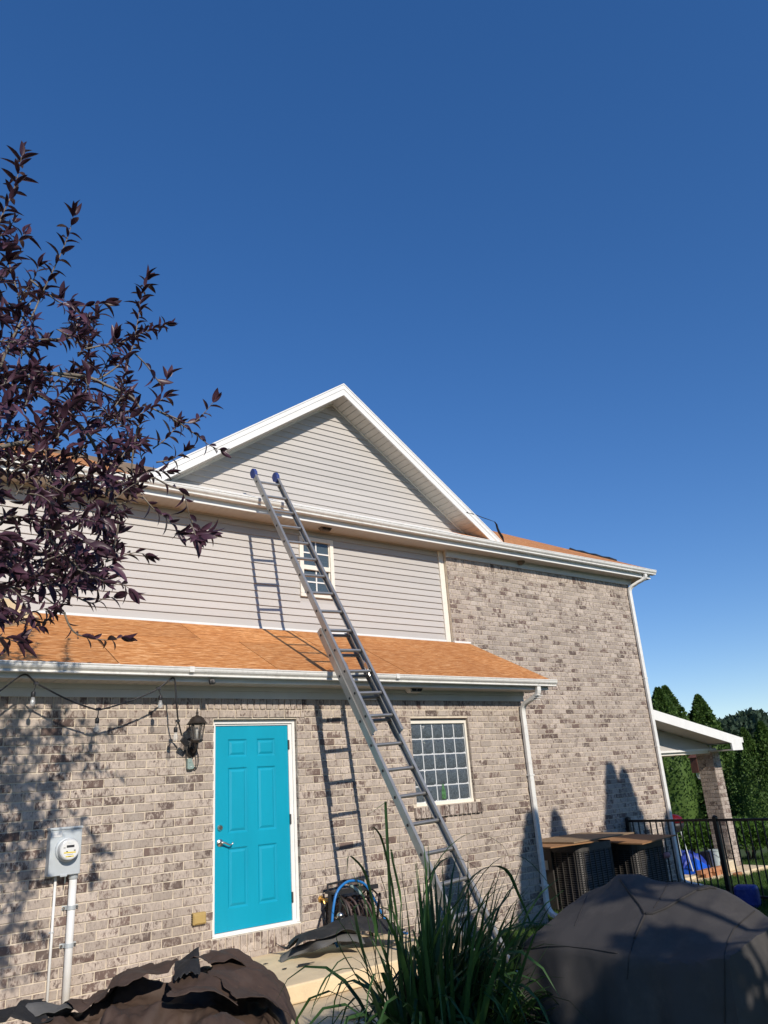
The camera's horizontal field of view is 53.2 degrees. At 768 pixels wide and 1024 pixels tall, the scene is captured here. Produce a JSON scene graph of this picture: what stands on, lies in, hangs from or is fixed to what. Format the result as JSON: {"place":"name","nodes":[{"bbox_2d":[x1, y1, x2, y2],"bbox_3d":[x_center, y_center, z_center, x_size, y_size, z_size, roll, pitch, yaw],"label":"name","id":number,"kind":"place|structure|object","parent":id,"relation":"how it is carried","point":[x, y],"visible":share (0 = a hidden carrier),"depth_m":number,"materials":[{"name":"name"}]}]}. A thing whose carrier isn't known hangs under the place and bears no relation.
{"place":"outdoors","nodes":[
{"label":"outdoors","id":0,"kind":"place"},
{"bbox_2d":[0,0,767,718],"label":"sky","id":1,"kind":"structure","parent":0,"point":[529,237],"materials":[{"name":"blue"}]},
{"bbox_2d":[291,973,513,1023],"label":"patio","id":2,"kind":"structure","parent":0,"point":[306,1014],"depth_m":6.27,"materials":[{"name":"concrete"}]},
{"bbox_2d":[22,966,291,1023],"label":"felt heap","id":3,"kind":"object","parent":2,"relation":"on","point":[143,1000],"visible":0.62,"depth_m":5.30,"materials":[{"name":"brown fabric"}]},
{"bbox_2d":[0,998,53,1023],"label":"felt sheet","id":4,"kind":"object","parent":3,"relation":"on","point":[20,1011],"visible":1,"depth_m":4.93,"materials":[{"name":"grey fabric"}]},
{"bbox_2d":[22,1002,87,1020],"bbox_3d":[-2.245,3.344,5.134,0.448,0.172,0.318,14,-26,-41],"label":"felt sheet","id":5,"kind":"object","parent":3,"relation":"on","point":[36,1009],"visible":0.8,"depth_m":5.07,"materials":[{"name":"grey fabric"}]},
{"bbox_2d":[63,966,145,1012],"bbox_3d":[-1.950,3.317,5.326,0.277,0.210,0.533,-19,-24,35],"label":"felt sheet","id":6,"kind":"object","parent":3,"relation":"on","point":[79,1005],"visible":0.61,"depth_m":5.15,"materials":[{"name":"brown fabric"}]},
{"bbox_2d":[82,958,177,1003],"bbox_3d":[-1.757,3.270,5.366,0.424,0.166,0.580,-12,-21,21],"label":"felt sheet","id":7,"kind":"object","parent":6,"relation":"on","point":[123,978],"visible":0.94,"depth_m":5.25,"materials":[{"name":"fabric"}]},
{"bbox_2d":[174,947,199,980],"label":"felt sheet","id":8,"kind":"object","parent":3,"relation":"on","point":[186,965],"visible":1,"depth_m":5.37,"materials":[{"name":"grey fabric"}]},
{"bbox_2d":[166,972,239,1005],"bbox_3d":[-1.226,3.237,5.203,0.479,0.170,0.340,-1,-20,-9],"label":"felt sheet","id":9,"kind":"object","parent":3,"relation":"on","point":[185,984],"visible":0.98,"depth_m":5.24,"materials":[{"name":"brown fabric"}]},
{"bbox_2d":[189,948,252,965],"bbox_3d":[-1.221,3.421,5.807,0.340,0.203,0.528,-20,-25,38],"label":"felt sheet","id":10,"kind":"object","parent":3,"relation":"on","point":[223,955],"visible":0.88,"depth_m":5.74,"materials":[{"name":"brown fabric"}]},
{"bbox_2d":[209,950,283,990],"bbox_3d":[-0.994,3.447,5.647,0.590,0.391,0.477,1,-20,-14],"label":"felt sheet","id":11,"kind":"object","parent":3,"relation":"on","point":[231,964],"visible":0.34,"depth_m":5.78,"materials":[{"name":"brown fabric"}]},
{"bbox_2d":[208,968,298,1023],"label":"felt sheet","id":12,"kind":"object","parent":3,"relation":"on","point":[251,981],"visible":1,"depth_m":5.43,"materials":[{"name":"brown fabric"}]},
{"bbox_2d":[251,933,454,1004],"bbox_3d":[-0.504,4.395,7.453,2.160,0.146,1.410,11,-24,-36],"label":"landing","id":13,"kind":"object","parent":2,"relation":"on","point":[303,985],"visible":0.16,"depth_m":7.09,"materials":[{"name":"concrete"}]},
{"bbox_2d":[280,931,364,962],"bbox_3d":[-0.597,4.217,7.443,0.831,0.202,0.273,-3,-20,-4],"label":"felt strip","id":14,"kind":"object","parent":13,"relation":"on","point":[314,945],"visible":0.86,"depth_m":7.48,"materials":[{"name":"grey fabric"}]},
{"bbox_2d":[276,915,405,948],"bbox_3d":[-0.402,4.218,7.730,1.294,0.252,0.561,3,-21,-20],"label":"felt sheet","id":15,"kind":"object","parent":13,"relation":"on","point":[330,929],"visible":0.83,"depth_m":7.62,"materials":[{"name":"grey fabric"}]},
{"bbox_2d":[340,918,357,945],"bbox_3d":[-0.345,4.244,7.788,0.213,0.240,0.041,8,-23,-31],"label":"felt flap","id":16,"kind":"object","parent":15,"relation":"attached to","point":[346,943],"visible":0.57,"depth_m":7.74,"materials":[{"name":"grey fabric"}]},
{"bbox_2d":[325,878,383,944],"bbox_3d":[-0.342,4.269,8.241,0.597,0.598,0.440,11,-24,-36],"label":"hose reel","id":17,"kind":"object","parent":13,"relation":"on","point":[359,909],"visible":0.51,"depth_m":8.22,"materials":[{"name":"metal"}]},
{"bbox_2d":[331,879,407,947],"bbox_3d":[-0.193,4.235,8.188,0.956,0.612,0.206,11,-24,-36],"label":"blue hose","id":18,"kind":"object","parent":17,"relation":"on","point":[336,894],"visible":0.66,"depth_m":8.08,"materials":[{"name":"blue rubber"}]},
{"bbox_2d":[250,469,517,979],"bbox_3d":[-0.340,1.762,8.732,0.450,6.045,3.513,14,-26,-41],"label":"extension ladder","id":19,"kind":"object","parent":2,"relation":"on","point":[355,699],"visible":0.91,"depth_m":8.43,"materials":[{"name":"metal"}]},
{"bbox_2d":[287,844,767,950],"bbox_3d":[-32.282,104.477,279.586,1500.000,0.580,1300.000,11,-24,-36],"label":"lawn","id":20,"kind":"structure","parent":0,"point":[742,851],"depth_m":20.57,"materials":[{"name":"plant"}]},
{"bbox_2d":[0,140,230,657],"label":"purple tree","id":21,"kind":"object","parent":20,"relation":"on","point":[81,574],"visible":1,"depth_m":4.65,"materials":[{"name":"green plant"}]},
{"bbox_2d":[0,383,703,1023],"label":"house","id":22,"kind":"structure","parent":20,"relation":"on","point":[526,717],"depth_m":9.72,"materials":[{"name":"brick"}]},
{"bbox_2d":[0,598,38,628],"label":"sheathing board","id":23,"kind":"object","parent":22,"relation":"on","point":[9,603],"visible":0.27,"depth_m":8.24,"materials":[{"name":"beige wood"}]},
{"bbox_2d":[46,876,56,1002],"bbox_3d":[-2.905,3.788,6.691,0.044,1.130,0.043,11,-24,-36],"label":"thin conduit","id":24,"kind":"object","parent":22,"relation":"attached to","point":[51,932],"visible":0.72,"depth_m":6.70,"materials":[{"name":"white plastic"}]},
{"bbox_2d":[44,825,82,883],"bbox_3d":[-2.868,3.082,6.898,0.288,0.470,0.216,11,-24,-36],"label":"electric meter","id":25,"kind":"object","parent":22,"relation":"attached to","point":[63,852],"visible":1,"depth_m":6.87,"materials":[{"name":"silver metal"}]},
{"bbox_2d":[59,874,77,1003],"bbox_3d":[-2.772,3.803,6.755,0.140,1.127,0.089,11,-24,-36],"label":"conduit","id":26,"kind":"object","parent":22,"relation":"attached to","point":[69,943],"visible":0.95,"depth_m":6.75,"materials":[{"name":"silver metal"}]},
{"bbox_2d":[0,673,189,746],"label":"string lights","id":27,"kind":"object","parent":22,"relation":"hanging from","point":[184,741],"visible":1,"depth_m":7.34,"materials":[{"name":"black plastic"}]},
{"bbox_2d":[184,708,207,757],"bbox_3d":[-1.946,2.288,7.924,0.224,0.515,0.296,11,-24,-36],"label":"wall lantern","id":28,"kind":"object","parent":22,"relation":"attached to","point":[191,748],"depth_m":7.91,"materials":[{"name":"metal"}]},
{"bbox_2d":[185,747,198,769],"bbox_3d":[-1.982,2.536,7.943,0.147,0.245,0.051,11,-24,-36],"label":"plug timer","id":29,"kind":"object","parent":28,"relation":"attached to","point":[189,764],"visible":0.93,"depth_m":7.90,"materials":[{"name":"plastic"}]},
{"bbox_2d":[191,911,205,925],"bbox_3d":[-1.807,3.970,7.497,0.144,0.109,0.055,11,-24,-36],"label":"outlet cover","id":30,"kind":"object","parent":22,"relation":"attached to","point":[198,918],"visible":1,"depth_m":7.48,"materials":[{"name":"yellow plastic"}]},
{"bbox_2d":[209,679,215,684],"bbox_3d":[-1.792,1.767,7.990,0.067,0.061,0.077,11,-24,-36],"label":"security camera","id":31,"kind":"object","parent":22,"relation":"attached to","point":[211,681],"visible":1,"depth_m":7.96,"materials":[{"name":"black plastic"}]},
{"bbox_2d":[214,725,293,933],"bbox_3d":[-1.392,3.325,8.233,0.908,2.001,0.100,11,-24,-36],"label":"door","id":32,"kind":"structure","parent":22,"relation":"in","point":[253,864],"depth_m":8.21,"materials":[{"name":"teal paint"}]},
{"bbox_2d":[298,535,334,599],"bbox_3d":[-1.003,0.829,11.362,0.594,0.914,0.078,11,-24,-36],"label":"window","id":33,"kind":"structure","parent":22,"relation":"in","point":[323,548],"depth_m":11.36,"materials":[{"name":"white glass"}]},
{"bbox_2d":[318,895,327,924],"bbox_3d":[-0.620,4.364,8.240,0.167,0.446,0.072,-18,-24,34],"label":"garden tap","id":34,"kind":"object","parent":22,"relation":"attached to","point":[324,900],"visible":0.87,"depth_m":8.28,"materials":[{"name":"gold metal"}]},
{"bbox_2d":[318,526,331,531],"bbox_3d":[-0.875,0.262,11.436,0.195,0.046,0.104,11,-24,-36],"label":"eave light","id":35,"kind":"object","parent":22,"relation":"attached to","point":[325,529],"visible":1,"depth_m":11.40,"materials":[{"name":"metal"}]},
{"bbox_2d":[405,688,422,692],"bbox_3d":[0.388,2.280,9.793,0.225,0.053,0.120,11,-24,-36],"label":"eave light","id":36,"kind":"object","parent":22,"relation":"attached to","point":[413,690],"visible":1,"depth_m":9.75,"materials":[{"name":"plastic"}]},
{"bbox_2d":[410,719,473,806],"bbox_3d":[0.733,3.245,9.993,1.003,1.053,0.054,11,-24,-36],"label":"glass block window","id":37,"kind":"structure","parent":22,"relation":"in","point":[440,746],"depth_m":10.02,"materials":[{"name":"glass"}]},
{"bbox_2d":[442,784,445,798],"bbox_3d":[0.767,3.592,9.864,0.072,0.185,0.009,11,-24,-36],"label":"bottle","id":38,"kind":"object","parent":22,"relation":"in","point":[443,793],"visible":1,"depth_m":9.86,"materials":[{"name":"green glass"}]},
{"bbox_2d":[466,512,503,541],"bbox_3d":[1.730,0.266,13.282,0.884,0.455,0.062,11,-24,-36],"label":"felt strip","id":39,"kind":"object","parent":22,"relation":"attached to","point":[500,534],"visible":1,"depth_m":13.48,"materials":[{"name":"black fabric"}]},
{"bbox_2d":[517,560,524,564],"bbox_3d":[2.486,0.922,13.965,0.149,0.094,0.150,11,-24,-36],"label":"wasp nest","id":40,"kind":"object","parent":22,"relation":"attached to","point":[521,562],"visible":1,"depth_m":13.92,"materials":[{"name":"paper"}]},
{"bbox_2d":[569,548,616,560],"bbox_3d":[4.679,0.952,17.265,0.084,0.659,1.212,11,-24,-36],"label":"felt scrap","id":41,"kind":"object","parent":22,"relation":"on","point":[593,554],"visible":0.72,"depth_m":17.21,"materials":[{"name":"grey fabric"}]},
{"bbox_2d":[276,801,588,1023],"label":"ornamental grass","id":42,"kind":"object","parent":20,"relation":"on","point":[457,983],"depth_m":4.05,"materials":[{"name":"green plant"}]},
{"bbox_2d":[543,839,615,912],"bbox_3d":[2.937,5.526,11.564,0.847,1.020,0.824,11,-24,-36],"label":"air conditioner","id":43,"kind":"object","parent":20,"relation":"on","point":[579,870],"visible":0.53,"depth_m":11.33,"materials":[{"name":"paint"}]},
{"bbox_2d":[542,840,598,847],"bbox_3d":[2.596,4.890,11.307,0.950,0.016,0.620,8,-23,-30],"label":"plywood offcut","id":44,"kind":"object","parent":43,"relation":"on","point":[550,845],"visible":0.57,"depth_m":11.13,"materials":[{"name":"brown wood"}]},
{"bbox_2d":[542,832,633,842],"bbox_3d":[3.008,5.048,11.902,1.550,0.018,1.000,12,-25,-39],"label":"plywood sheet","id":45,"kind":"object","parent":44,"relation":"on","point":[580,837],"visible":0.86,"depth_m":11.82,"materials":[{"name":"brown wood"}]},
{"bbox_2d":[452,851,767,970],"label":"grass","id":46,"kind":"structure","parent":20,"relation":"on","point":[763,907],"depth_m":13.92,"materials":[{"name":"green plant"}]},
{"bbox_2d":[611,840,669,881],"bbox_3d":[4.016,5.828,12.343,0.824,1.010,0.824,11,-24,-36],"label":"air conditioner","id":47,"kind":"object","parent":20,"relation":"on","point":[648,860],"visible":0.4,"depth_m":12.10,"materials":[{"name":"paint"}]},
{"bbox_2d":[600,834,675,844],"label":"plywood sheet","id":48,"kind":"object","parent":47,"relation":"on","point":[638,839],"visible":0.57,"depth_m":12.35,"materials":[{"name":"brown wood"}]},
{"bbox_2d":[662,852,670,857],"bbox_3d":[4.536,5.513,12.329,0.114,0.094,0.090,1,-20,-14],"label":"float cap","id":49,"kind":"object","parent":47,"relation":"attached to","point":[667,855],"visible":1,"depth_m":12.29,"materials":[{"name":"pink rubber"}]},
{"bbox_2d":[521,874,767,1023],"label":"covered grill","id":50,"kind":"object","parent":20,"relation":"on","point":[637,949],"visible":0.98,"depth_m":3.81,"materials":[{"name":"fabric"}]},
{"bbox_2d":[651,686,708,822],"bbox_3d":[9.135,7.910,24.144,2.427,4.826,2.431,-6,-20,6],"label":"arborvitae","id":51,"kind":"object","parent":20,"relation":"on","point":[683,792],"visible":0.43,"depth_m":23.46,"materials":[{"name":"green plant"}]},
{"bbox_2d":[661,685,706,818],"bbox_3d":[9.751,8.178,25.208,2.599,4.953,2.456,11,-24,-36],"label":"arborvitae","id":52,"kind":"object","parent":20,"relation":"on","point":[674,700],"visible":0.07,"depth_m":25.47,"materials":[{"name":"green plant"}]},
{"bbox_2d":[679,831,703,849],"bbox_3d":[7.290,8.348,19.400,1.386,1.025,1.277,11,-24,-36],"label":"box bush","id":53,"kind":"object","parent":20,"relation":"on","point":[689,845],"visible":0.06,"depth_m":18.96,"materials":[{"name":"green plant"}]},
{"bbox_2d":[677,817,713,852],"bbox_3d":[7.586,8.233,19.237,2.129,1.120,1.962,11,-24,-36],"label":"box bush","id":54,"kind":"object","parent":20,"relation":"on","point":[698,833],"visible":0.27,"depth_m":18.68,"materials":[{"name":"green plant"}]},
{"bbox_2d":[625,815,767,899],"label":"metal fence","id":55,"kind":"object","parent":20,"relation":"on","point":[722,853],"visible":0.6,"depth_m":12.23,"materials":[{"name":"black metal"}]},
{"bbox_2d":[653,710,767,881],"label":"porch","id":56,"kind":"object","parent":20,"relation":"on","point":[677,736],"visible":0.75,"depth_m":16.72,"materials":[{"name":"wood"}]},
{"bbox_2d":[672,814,693,870],"bbox_3d":[6.204,6.968,16.133,0.541,1.161,0.532,11,-24,-36],"label":"kettle grill","id":57,"kind":"object","parent":56,"relation":"on","point":[677,824],"visible":0.34,"depth_m":16.10,"materials":[{"name":"red metal"}]},
{"bbox_2d":[685,874,701,880],"bbox_3d":[6.142,7.230,15.223,1.502,0.050,0.140,12,-25,-38],"label":"lumber board","id":58,"kind":"object","parent":56,"relation":"on","point":[693,876],"visible":0.14,"depth_m":15.11,"materials":[{"name":"beige wood"}]},
{"bbox_2d":[684,858,706,874],"bbox_3d":[6.457,7.352,15.970,0.550,0.290,0.400,11,-24,-36],"label":"blue tarp","id":59,"kind":"object","parent":56,"relation":"on","point":[697,864],"visible":0.53,"depth_m":15.85,"materials":[{"name":"blue plastic"}]},
{"bbox_2d":[681,849,709,868],"bbox_3d":[6.444,7.457,16.454,1.079,0.424,0.640,11,-24,-36],"label":"blue tarp","id":60,"kind":"object","parent":56,"relation":"on","point":[684,860],"visible":0.32,"depth_m":16.41,"materials":[{"name":"blue plastic"}]},
{"bbox_2d":[700,850,712,867],"bbox_3d":[7.061,7.532,16.658,0.320,0.329,0.200,11,-24,-36],"label":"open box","id":61,"kind":"object","parent":56,"relation":"on","point":[702,853],"visible":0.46,"depth_m":16.55,"materials":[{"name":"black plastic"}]},
{"bbox_2d":[708,849,719,866],"bbox_3d":[7.162,7.453,16.502,0.309,0.360,0.300,11,-24,-36],"label":"bucket","id":62,"kind":"object","parent":56,"relation":"on","point":[716,857],"visible":0.38,"depth_m":16.42,"materials":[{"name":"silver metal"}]},
{"bbox_2d":[711,871,720,875],"bbox_3d":[6.669,7.257,15.424,0.200,0.070,0.100,11,-25,-36],"label":"clay brick","id":63,"kind":"object","parent":56,"relation":"on","point":[718,873],"visible":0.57,"depth_m":15.38,"materials":[{"name":"orange brick"}]},
{"bbox_2d":[688,712,734,821],"bbox_3d":[10.275,8.552,24.921,2.001,3.988,2.004,-12,-21,20],"label":"arborvitae","id":64,"kind":"object","parent":20,"relation":"on","point":[691,718],"visible":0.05,"depth_m":24.13,"materials":[{"name":"green plant"}]},
{"bbox_2d":[689,694,744,821],"bbox_3d":[10.577,8.173,24.778,2.371,4.562,2.234,11,-24,-36],"label":"arborvitae","id":65,"kind":"object","parent":20,"relation":"on","point":[702,713],"visible":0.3,"depth_m":24.91,"materials":[{"name":"green plant"}]},
{"bbox_2d":[721,744,749,837],"bbox_3d":[11.061,8.782,24.465,1.590,3.140,1.555,11,-24,-36],"label":"arborvitae","id":66,"kind":"object","parent":20,"relation":"on","point":[735,813],"visible":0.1,"depth_m":24.10,"materials":[{"name":"green plant"}]},
{"bbox_2d":[717,715,757,744],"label":"broadleaf tree","id":67,"kind":"object","parent":20,"relation":"on","point":[730,726],"visible":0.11,"depth_m":109.59,"materials":[{"name":"green plant"}]},
{"bbox_2d":[712,815,767,860],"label":"box bush","id":68,"kind":"object","parent":20,"relation":"on","point":[753,834],"visible":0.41,"depth_m":17.95,"materials":[{"name":"green plant"}]},
{"bbox_2d":[724,708,767,726],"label":"broadleaf tree","id":69,"kind":"object","parent":20,"relation":"on","point":[757,717],"visible":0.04,"depth_m":122.13,"materials":[{"name":"green plant"}]},
{"bbox_2d":[727,727,767,844],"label":"arborvitae","id":70,"kind":"object","parent":20,"relation":"on","point":[746,761],"visible":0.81,"depth_m":22.23,"materials":[{"name":"green plant"}]},
{"bbox_2d":[734,884,761,907],"bbox_3d":[5.339,5.642,11.274,0.323,0.300,0.228,-17,-23,31],"label":"blue bag","id":71,"kind":"object","parent":20,"relation":"on","point":[749,894],"visible":0.71,"depth_m":11.19,"materials":[{"name":"blue fabric"}]},
{"bbox_2d":[733,707,767,719],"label":"broadleaf tree","id":72,"kind":"object","parent":20,"relation":"on","point":[763,713],"visible":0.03,"depth_m":124.35,"materials":[{"name":"green plant"}]},
{"bbox_2d":[753,720,767,804],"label":"arborvitae","id":73,"kind":"object","parent":20,"relation":"on","point":[760,738],"visible":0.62,"depth_m":22.41,"materials":[{"name":"green plant"}]},
{"bbox_2d":[688,755,698,772],"bbox_3d":[8.274,6.690,20.299,0.340,0.706,0.300,11,-24,-36],"label":"hanging box","id":74,"kind":"object","parent":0,"point":[694,764],"visible":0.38,"depth_m":20.23,"materials":[{"name":"brown wood"}]},
{"bbox_2d":[702,873,712,877],"bbox_3d":[6.404,7.202,15.217,0.200,0.070,0.100,8,-23,-31],"label":"clay brick","id":75,"kind":"object","parent":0,"point":[706,875],"visible":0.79,"depth_m":15.16,"materials":[{"name":"orange brick"}]},
{"bbox_2d":[697,869,707,874],"bbox_3d":[6.292,7.124,15.186,0.200,0.070,0.100,10,-24,-34],"label":"clay brick","id":76,"kind":"object","parent":75,"relation":"on","point":[699,872],"visible":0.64,"depth_m":15.15,"materials":[{"name":"orange brick"}]},
{"bbox_2d":[720,859,736,871],"bbox_3d":[7.150,7.335,15.931,0.342,0.200,0.201,14,-26,-41],"label":"foam block","id":77,"kind":"object","parent":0,"point":[731,864],"depth_m":15.84,"materials":[{"name":"beige plastic"}]}
]}

